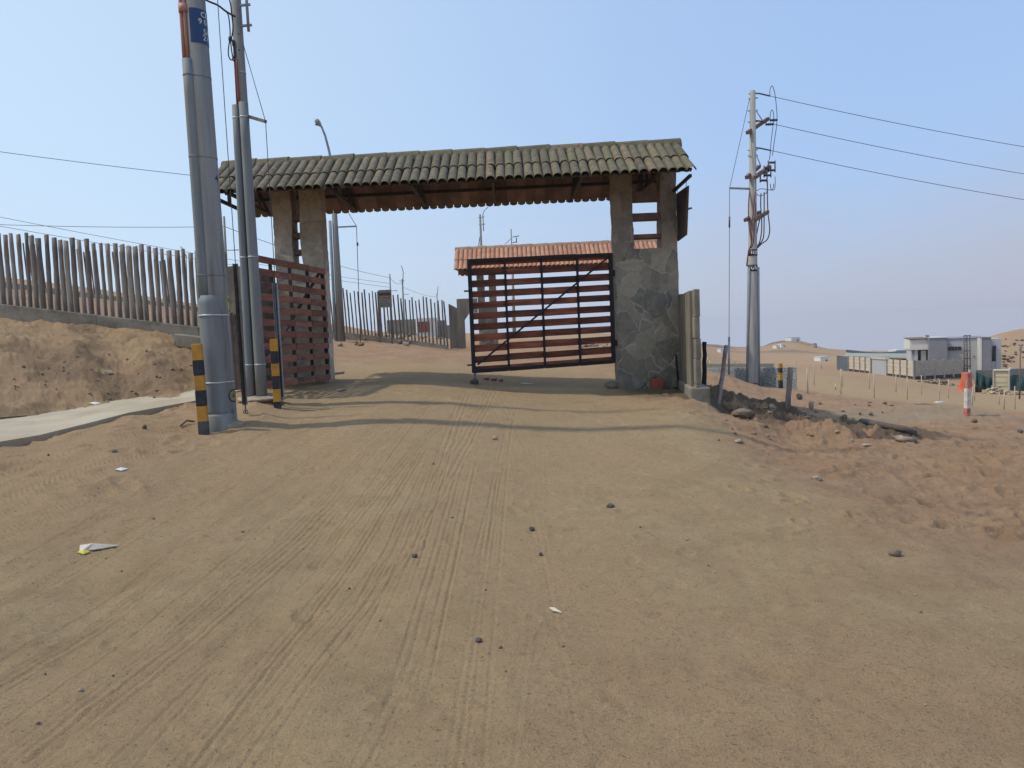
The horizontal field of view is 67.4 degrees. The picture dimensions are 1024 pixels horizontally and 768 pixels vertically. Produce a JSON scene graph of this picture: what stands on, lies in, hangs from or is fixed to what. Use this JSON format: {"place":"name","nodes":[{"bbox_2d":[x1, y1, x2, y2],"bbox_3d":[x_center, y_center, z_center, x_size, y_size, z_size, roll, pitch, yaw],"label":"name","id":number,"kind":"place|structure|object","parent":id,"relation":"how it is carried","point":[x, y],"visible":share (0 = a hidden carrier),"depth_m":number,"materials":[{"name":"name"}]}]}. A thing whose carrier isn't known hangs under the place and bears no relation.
{"place":"outdoors","nodes":[
{"label":"outdoors","id":0,"kind":"place"},
{"bbox_2d":[0,390,240,446],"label":"sidewalk","id":1,"kind":"structure","parent":0,"point":[18,431],"depth_m":11.15,"materials":[{"name":"concrete"}]},
{"bbox_2d":[0,415,26,418],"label":"twig","id":2,"kind":"object","parent":1,"relation":"on","point":[13,416],"visible":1,"depth_m":11.73,"materials":[{"name":"wood"}]},
{"bbox_2d":[0,278,1023,767],"bbox_3d":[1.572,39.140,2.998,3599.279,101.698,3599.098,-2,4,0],"label":"ground","id":3,"kind":"structure","parent":0,"point":[354,466],"depth_m":4.98,"materials":[{"name":"brown sand"}]},
{"bbox_2d":[77,550,89,554],"bbox_3d":[-3.013,1.179,5.399,0.064,0.024,0.057,-1,4,17],"label":"plastic scrap","id":4,"kind":"object","parent":3,"relation":"on","point":[83,552],"visible":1,"depth_m":5.39,"materials":[{"name":"yellow plastic"}]},
{"bbox_2d":[79,543,119,550],"bbox_3d":[-2.961,1.153,5.510,0.253,0.046,0.154,-4,4,-29],"label":"plastic sheet","id":5,"kind":"object","parent":3,"relation":"on","point":[92,546],"visible":1,"depth_m":5.47,"materials":[{"name":"white plastic"}]},
{"bbox_2d":[101,370,112,373],"bbox_3d":[-7.423,-0.223,14.135,0.139,0.066,0.309,-1,4,12],"label":"board scrap","id":6,"kind":"object","parent":3,"relation":"on","point":[108,371],"visible":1,"depth_m":14.11,"materials":[{"name":"wood"}]},
{"bbox_2d":[0,233,226,347],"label":"palisade fence","id":7,"kind":"object","parent":3,"relation":"on","point":[187,335],"visible":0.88,"depth_m":16.61,"materials":[{"name":"wood"}]},
{"bbox_2d":[180,420,194,426],"bbox_3d":[-4.268,0.509,10.076,0.050,0.080,0.216,0,4,34],"label":"twig","id":8,"kind":"object","parent":3,"relation":"on","point":[185,421],"visible":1,"depth_m":10.08,"materials":[{"name":"wood"}]},
{"bbox_2d":[191,344,209,434],"bbox_3d":[-3.813,0.143,9.418,0.115,1.270,0.115,-4,4,-12],"label":"bollard","id":9,"kind":"object","parent":3,"relation":"on","point":[200,388],"visible":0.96,"depth_m":9.36,"materials":[{"name":"yellow paint"}]},
{"bbox_2d":[178,0,243,432],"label":"utility pole","id":10,"kind":"object","parent":3,"relation":"on","point":[214,319],"visible":0.89,"depth_m":9.53,"materials":[{"name":"concrete"}]},
{"bbox_2d":[3,243,448,348],"bbox_3d":[-11.687,-3.276,29.486,18.523,5.413,0.698,-2,4,4],"label":"palisade fence","id":11,"kind":"object","parent":3,"relation":"on","point":[355,337],"visible":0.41,"depth_m":29.11,"materials":[{"name":"wood"}]},
{"bbox_2d":[223,216,238,266],"bbox_3d":[-12.997,-5.276,35.590,0.815,4.987,0.196,-1,4,16],"label":"utility pole","id":12,"kind":"object","parent":3,"relation":"on","point":[225,243],"visible":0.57,"depth_m":35.56,"materials":[{"name":"concrete"}]},
{"bbox_2d":[0,224,86,226],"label":"overhead wire","id":13,"kind":"object","parent":12,"relation":"attached to","point":[59,226],"visible":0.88,"depth_m":34.02,"materials":[{"name":"black metal"}]},
{"bbox_2d":[226,227,389,277],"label":"overhead wire","id":14,"kind":"object","parent":12,"relation":"attached to","point":[341,266],"visible":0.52,"depth_m":50.82,"materials":[{"name":"black metal"}]},
{"bbox_2d":[217,0,247,413],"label":"guy wire","id":15,"kind":"object","parent":3,"relation":"on","point":[240,334],"visible":0.94,"depth_m":10.33,"materials":[{"name":"grey metal"}]},
{"bbox_2d":[205,0,286,401],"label":"utility pole","id":16,"kind":"object","parent":3,"relation":"on","point":[255,369],"visible":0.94,"depth_m":11.20,"materials":[{"name":"concrete"}]},
{"bbox_2d":[243,44,284,405],"bbox_3d":[-3.629,-2.304,11.159,0.560,5.346,0.082,1,5,40],"label":"guy wire","id":17,"kind":"object","parent":16,"relation":"attached to","point":[276,311],"visible":0.73,"depth_m":11.10,"materials":[{"name":"metal"}]},
{"bbox_2d":[226,266,274,389],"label":"wing wall","id":18,"kind":"structure","parent":3,"relation":"on","point":[231,297],"depth_m":13.22,"materials":[{"name":"concrete"}]},
{"bbox_2d":[270,339,281,408],"bbox_3d":[-3.383,-0.077,11.009,0.098,1.135,0.098,-3,4,-8],"label":"bollard","id":19,"kind":"object","parent":3,"relation":"on","point":[275,371],"visible":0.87,"depth_m":10.96,"materials":[{"name":"black paint"}]},
{"bbox_2d":[315,119,355,341],"bbox_3d":[-6.301,-5.531,27.984,1.328,8.158,0.300,-2,4,0],"label":"street lamp","id":20,"kind":"object","parent":3,"relation":"on","point":[338,319],"visible":0.84,"depth_m":28.00,"materials":[{"name":"metal"}]},
{"bbox_2d":[3,152,186,174],"bbox_3d":[-18.407,-8.074,24.630,24.482,3.408,0.018,-3,4,-15],"label":"overhead wire","id":21,"kind":"object","parent":20,"relation":"attached to","point":[97,164],"visible":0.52,"depth_m":25.82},
{"bbox_2d":[348,213,360,342],"bbox_3d":[-5.927,-4.238,28.030,0.723,5.491,0.147,-2,4,0],"label":"guy wire","id":22,"kind":"object","parent":20,"relation":"attached to","point":[358,275],"visible":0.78,"depth_m":28.03,"materials":[{"name":"metal"}]},
{"bbox_2d":[377,290,392,343],"bbox_3d":[-4.684,-2.457,28.445,0.532,2.044,0.086,-2,4,0],"label":"notice board","id":23,"kind":"object","parent":3,"relation":"on","point":[384,298],"visible":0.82,"depth_m":28.38,"materials":[{"name":"grey wood"}]},
{"bbox_2d":[387,319,415,334],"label":"block wall","id":24,"kind":"structure","parent":3,"relation":"on","point":[405,329],"depth_m":69.79,"materials":[{"name":"grey concrete"}]},
{"bbox_2d":[401,266,406,319],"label":"utility pole","id":25,"kind":"object","parent":3,"relation":"on","point":[403,294],"visible":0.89,"depth_m":71.54,"materials":[{"name":"concrete"}]},
{"bbox_2d":[416,318,437,336],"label":"hut","id":26,"kind":"object","parent":3,"relation":"on","point":[422,320],"visible":0.39,"depth_m":68.76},
{"bbox_2d":[418,321,429,331],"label":"door","id":27,"kind":"structure","parent":26,"relation":"in","point":[426,321],"depth_m":68.71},
{"bbox_2d":[437,320,445,337],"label":"block wall","id":28,"kind":"structure","parent":3,"relation":"on","point":[441,328],"depth_m":70.80,"materials":[{"name":"grey concrete"}]},
{"bbox_2d":[447,325,449,338],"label":"block wall","id":29,"kind":"structure","parent":3,"relation":"on","point":[448,331],"depth_m":65.83,"materials":[{"name":"grey concrete"}]},
{"bbox_2d":[218,138,696,389],"bbox_3d":[-1.065,-1.911,14.112,8.775,5.174,4.392,-2,4,0],"label":"stone gateway","id":30,"kind":"object","parent":3,"relation":"on","point":[308,193],"visible":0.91,"depth_m":14.59,"materials":[{"name":"stone"}]},
{"bbox_2d":[676,179,691,240],"bbox_3d":[3.217,-3.277,14.369,0.134,1.118,1.308,-2,4,6],"label":"sign board","id":31,"kind":"object","parent":30,"relation":"hanging from","point":[682,201],"visible":0.92,"depth_m":14.26,"materials":[{"name":"metal"}]},
{"bbox_2d":[448,298,477,348],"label":"wing wall","id":32,"kind":"structure","parent":3,"relation":"on","point":[459,314],"depth_m":29.61,"materials":[{"name":"concrete"}]},
{"bbox_2d":[456,298,477,347],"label":"pillar","id":33,"kind":"structure","parent":32,"relation":"in","point":[462,304],"depth_m":29.58,"materials":[{"name":"concrete"}]},
{"bbox_2d":[475,637,482,642],"bbox_3d":[-0.164,1.252,3.758,0.036,0.028,0.029,0,4,32],"label":"stone","id":34,"kind":"object","parent":3,"relation":"on","point":[478,639],"visible":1,"depth_m":3.75,"materials":[{"name":"grey stone"}]},
{"bbox_2d":[478,207,487,245],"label":"utility pole","id":35,"kind":"object","parent":3,"relation":"on","point":[480,227],"visible":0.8,"depth_m":57.27,"materials":[{"name":"concrete"}]},
{"bbox_2d":[511,229,517,331],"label":"utility pole","id":36,"kind":"object","parent":3,"relation":"on","point":[513,277],"visible":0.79,"depth_m":65.51,"materials":[{"name":"concrete"}]},
{"bbox_2d":[454,239,656,344],"bbox_3d":[2.092,-3.390,30.851,8.582,4.621,2.869,-2,4,0],"label":"tiled gateway","id":37,"kind":"object","parent":3,"relation":"on","point":[462,255],"visible":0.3,"depth_m":30.31,"materials":[{"name":"tile"}]},
{"bbox_2d":[549,607,561,612],"bbox_3d":[0.231,1.216,4.143,0.022,0.019,0.098,-5,4,-31],"label":"paper scrap","id":38,"kind":"object","parent":3,"relation":"on","point":[553,609],"visible":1,"depth_m":4.14,"materials":[{"name":"paper"}]},
{"bbox_2d":[606,503,614,507],"bbox_3d":[0.813,1.000,6.307,0.063,0.044,0.056,0,4,31],"label":"stone","id":39,"kind":"object","parent":3,"relation":"on","point":[610,505],"visible":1,"depth_m":6.29,"materials":[{"name":"grey stone"}]},
{"bbox_2d":[604,381,618,388],"bbox_3d":[1.963,0.027,14.910,0.277,0.179,0.242,-4,4,-28],"label":"stone","id":40,"kind":"object","parent":3,"relation":"on","point":[611,385],"visible":0.91,"depth_m":14.85,"materials":[{"name":"grey stone"}]},
{"bbox_2d":[650,378,663,387],"bbox_3d":[2.766,-0.003,14.698,0.227,0.218,0.200,-2,4,0],"label":"brick","id":41,"kind":"object","parent":3,"relation":"on","point":[656,382],"visible":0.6,"depth_m":14.60,"materials":[{"name":"red brick"}]},
{"bbox_2d":[667,354,678,388],"bbox_3d":[3.065,-0.233,14.631,0.256,0.653,0.264,-2,4,0],"label":"iron bar","id":42,"kind":"object","parent":3,"relation":"on","point":[676,361],"visible":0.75,"depth_m":14.65,"materials":[{"name":"paint"}]},
{"bbox_2d":[676,289,709,404],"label":"wing wall","id":43,"kind":"structure","parent":3,"relation":"on","point":[690,384],"depth_m":13.16,"materials":[{"name":"concrete"}]},
{"bbox_2d":[702,342,706,385],"bbox_3d":[3.660,-0.283,14.622,0.112,1.043,0.090,-2,4,0],"label":"wooden post","id":44,"kind":"object","parent":3,"relation":"on","point":[704,369],"visible":0.76,"depth_m":14.59,"materials":[{"name":"paint"}]},
{"bbox_2d":[716,345,727,404],"bbox_3d":[3.768,-0.116,13.784,0.085,1.158,0.471,1,5,41],"label":"wooden post","id":45,"kind":"object","parent":3,"relation":"on","point":[721,380],"visible":0.91,"depth_m":13.76,"materials":[{"name":"grey wood"}]},
{"bbox_2d":[734,439,743,442],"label":"stone","id":46,"kind":"object","parent":3,"relation":"on","point":[738,441],"visible":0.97,"depth_m":9.46,"materials":[{"name":"beige stone"}]},
{"bbox_2d":[707,363,773,367],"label":"wall","id":47,"kind":"structure","parent":3,"relation":"on","point":[739,365],"depth_m":39.06,"materials":[{"name":"grey concrete"}]},
{"bbox_2d":[731,408,753,418],"bbox_3d":[3.819,0.495,12.735,0.392,0.197,0.249,-2,4,0],"label":"stone","id":48,"kind":"object","parent":3,"relation":"on","point":[744,413],"visible":0.88,"depth_m":12.65,"materials":[{"name":"grey stone"}]},
{"bbox_2d":[707,367,796,389],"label":"wall","id":49,"kind":"structure","parent":3,"relation":"on","point":[768,376],"depth_m":31.22,"materials":[{"name":"grey concrete"}]},
{"bbox_2d":[730,86,777,385],"bbox_3d":[9.830,-5.730,30.835,2.336,12.330,0.954,-6,5,-41],"label":"power pole","id":50,"kind":"object","parent":3,"relation":"on","point":[753,217],"visible":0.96,"depth_m":30.69,"materials":[{"name":"concrete"}]},
{"bbox_2d":[728,99,749,374],"bbox_3d":[8.983,-5.660,30.507,1.353,11.230,0.142,-4,4,-24],"label":"guy wire","id":51,"kind":"object","parent":50,"relation":"attached to","point":[729,258],"visible":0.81,"depth_m":30.38,"materials":[{"name":"metal"}]},
{"bbox_2d":[771,96,1023,146],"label":"power line","id":52,"kind":"object","parent":50,"relation":"attached to","point":[894,122],"visible":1,"depth_m":31.26,"materials":[{"name":"metal"}]},
{"bbox_2d":[771,150,1023,199],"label":"power line","id":53,"kind":"object","parent":50,"relation":"attached to","point":[894,176],"visible":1,"depth_m":31.40,"materials":[{"name":"metal"}]},
{"bbox_2d":[774,124,1022,173],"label":"power line","id":54,"kind":"object","parent":50,"relation":"attached to","point":[897,150],"visible":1,"depth_m":31.60,"materials":[{"name":"metal"}]},
{"bbox_2d":[778,363,782,387],"bbox_3d":[10.339,-0.232,29.574,0.130,1.130,0.130,-3,4,-10],"label":"bollard","id":55,"kind":"object","parent":3,"relation":"on","point":[780,375],"visible":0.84,"depth_m":29.52,"materials":[{"name":"black paint"}]},
{"bbox_2d":[785,367,792,411],"bbox_3d":[5.361,0.121,14.882,0.170,0.889,0.106,-2,4,0],"label":"wooden post","id":56,"kind":"object","parent":3,"relation":"on","point":[788,389],"visible":0.94,"depth_m":14.84,"materials":[{"name":"grey wood"}]},
{"bbox_2d":[785,337,799,341],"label":"house","id":57,"kind":"structure","parent":3,"relation":"on","point":[794,339],"depth_m":327.30,"materials":[{"name":"white paint"}]},
{"bbox_2d":[796,393,801,399],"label":"stone","id":58,"kind":"object","parent":3,"relation":"on","point":[798,396],"visible":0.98,"depth_m":22.41,"materials":[{"name":"grey stone"}]},
{"bbox_2d":[806,368,808,393],"bbox_3d":[10.873,-0.021,28.270,0.057,1.128,0.058,-3,4,-2],"label":"stake","id":59,"kind":"object","parent":3,"relation":"on","point":[807,379],"visible":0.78,"depth_m":28.24,"materials":[{"name":"beige wood"}]},
{"bbox_2d":[809,401,813,409],"bbox_3d":[6.374,0.476,16.357,0.109,0.249,0.080,-2,4,0],"label":"stone","id":60,"kind":"object","parent":3,"relation":"on","point":[811,405],"visible":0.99,"depth_m":16.34,"materials":[{"name":"grey stone"}]},
{"bbox_2d":[812,475,821,480],"bbox_3d":[3.129,0.973,7.882,0.109,0.068,0.077,-2,4,0],"label":"stone","id":61,"kind":"object","parent":3,"relation":"on","point":[816,478],"visible":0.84,"depth_m":7.86,"materials":[{"name":"beige stone"}]},
{"bbox_2d":[814,356,828,360],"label":"hut","id":62,"kind":"object","parent":3,"relation":"on","point":[821,358],"visible":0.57,"depth_m":184.34,"materials":[{"name":"white paint"}]},
{"bbox_2d":[840,369,841,393],"bbox_3d":[15.868,0.004,37.054,0.058,1.478,0.058,-1,4,15],"label":"stake","id":63,"kind":"object","parent":3,"relation":"on","point":[840,383],"visible":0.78,"depth_m":37.04,"materials":[{"name":"beige wood"}]},
{"bbox_2d":[873,373,874,397],"bbox_3d":[17.116,0.197,36.299,0.059,1.410,0.058,-1,3,21],"label":"stake","id":64,"kind":"object","parent":3,"relation":"on","point":[874,384],"visible":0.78,"depth_m":36.28,"materials":[{"name":"beige wood"}]},
{"bbox_2d":[844,353,906,366],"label":"shed","id":65,"kind":"structure","parent":3,"relation":"on","point":[896,356],"depth_m":122.05,"materials":[{"name":"white metal"}]},
{"bbox_2d":[837,355,915,379],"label":"perimeter wall","id":66,"kind":"structure","parent":3,"relation":"on","point":[879,365],"depth_m":93.23,"materials":[{"name":"beige concrete"}]},
{"bbox_2d":[846,350,906,352],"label":"shade canopy","id":67,"kind":"object","parent":3,"relation":"on","point":[853,351],"visible":0.44,"depth_m":145.87,"materials":[{"name":"metal"}]},
{"bbox_2d":[859,418,916,434],"bbox_3d":[6.495,0.707,13.423,0.347,0.263,2.337,-2,4,10],"label":"log","id":68,"kind":"object","parent":3,"relation":"on","point":[883,425],"visible":0.86,"depth_m":12.68,"materials":[{"name":"grey wood"}]},
{"bbox_2d":[888,548,901,556],"bbox_3d":[2.570,1.131,5.140,0.094,0.057,0.066,-2,4,0],"label":"stone","id":69,"kind":"object","parent":3,"relation":"on","point":[895,552],"visible":1,"depth_m":5.12,"materials":[{"name":"brown stone"}]},
{"bbox_2d":[888,349,902,351],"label":"hut","id":70,"kind":"object","parent":3,"relation":"on","point":[891,350],"visible":0.36,"depth_m":151.77,"materials":[{"name":"white paint"}]},
{"bbox_2d":[895,436,917,441],"bbox_3d":[5.676,0.793,11.179,0.411,0.119,0.260,-5,5,-37],"label":"stone","id":71,"kind":"object","parent":3,"relation":"on","point":[908,439],"visible":1,"depth_m":11.09,"materials":[{"name":"stone"}]},
{"bbox_2d":[917,378,958,385],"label":"rubble pile","id":72,"kind":"object","parent":3,"relation":"on","point":[934,381],"visible":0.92,"depth_m":79.05,"materials":[{"name":"stone"}]},
{"bbox_2d":[915,359,961,378],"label":"perimeter wall","id":73,"kind":"structure","parent":3,"relation":"on","point":[927,369],"depth_m":90.06,"materials":[{"name":"grey concrete"}]},
{"bbox_2d":[904,335,1000,377],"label":"house","id":74,"kind":"structure","parent":3,"relation":"on","point":[985,353],"depth_m":96.67,"materials":[{"name":"white concrete"}]},
{"bbox_2d":[957,370,972,391],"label":"barrier","id":75,"kind":"object","parent":3,"relation":"on","point":[961,386],"visible":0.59,"depth_m":70.07,"materials":[{"name":"orange plastic"}]},
{"bbox_2d":[963,335,970,371],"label":"ladder frame","id":76,"kind":"object","parent":3,"relation":"on","point":[964,355],"visible":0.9,"depth_m":95.85,"materials":[{"name":"grey metal"}]},
{"bbox_2d":[964,373,970,416],"bbox_3d":[9.493,0.286,16.014,0.090,1.040,0.090,-2,4,-15],"label":"marker post","id":77,"kind":"object","parent":3,"relation":"on","point":[967,394],"visible":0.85,"depth_m":15.98,"materials":[{"name":"red paint"}]},
{"bbox_2d":[975,371,992,389],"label":"net screen","id":78,"kind":"object","parent":3,"relation":"on","point":[984,382],"visible":0.55,"depth_m":76.25,"materials":[{"name":"teal fabric"}]},
{"bbox_2d":[981,385,1012,394],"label":"rubble pile","id":79,"kind":"object","parent":3,"relation":"on","point":[993,390],"visible":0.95,"depth_m":67.86,"materials":[{"name":"stone"}]},
{"bbox_2d":[974,368,1023,383],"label":"block wall","id":80,"kind":"structure","parent":3,"relation":"on","point":[988,373],"depth_m":82.59,"materials":[{"name":"grey concrete"}]},
{"bbox_2d":[993,369,1009,393],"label":"panel stack","id":81,"kind":"object","parent":3,"relation":"on","point":[1001,377],"visible":0.82,"depth_m":69.31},
{"bbox_2d":[1014,386,1015,409],"bbox_3d":[25.719,0.830,39.277,0.059,1.446,0.058,0,5,43],"label":"stake","id":82,"kind":"object","parent":3,"relation":"on","point":[1014,399],"visible":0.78,"depth_m":39.26,"materials":[{"name":"beige wood"}]},
{"bbox_2d":[1010,375,1023,390],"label":"net screen","id":83,"kind":"object","parent":3,"relation":"on","point":[1014,380],"visible":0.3,"depth_m":76.28,"materials":[{"name":"teal fabric"}]},
{"bbox_2d":[1018,344,1022,398],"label":"street lamp","id":84,"kind":"object","parent":3,"relation":"on","point":[1020,371],"visible":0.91,"depth_m":60.14,"materials":[{"name":"metal"}]},
{"bbox_2d":[0,0,1023,350],"label":"sky","id":85,"kind":"structure","parent":0,"point":[851,258],"materials":[{"name":"blue"}]},
{"bbox_2d":[975,386,981,392],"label":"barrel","id":86,"kind":"object","parent":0,"point":[978,388],"visible":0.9,"depth_m":70.08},
{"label":"utility pole","id":87,"kind":"object","parent":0,"visible":0},
{"bbox_2d":[1,226,384,286],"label":"overhead wire","id":88,"kind":"object","parent":87,"relation":"attached to","point":[131,248],"visible":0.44,"depth_m":41.24,"materials":[{"name":"black metal"}]},
{"bbox_2d":[1,217,389,283],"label":"overhead wire","id":89,"kind":"object","parent":87,"relation":"attached to","point":[144,244],"visible":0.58,"depth_m":42.87,"materials":[{"name":"black metal"}]}
]}

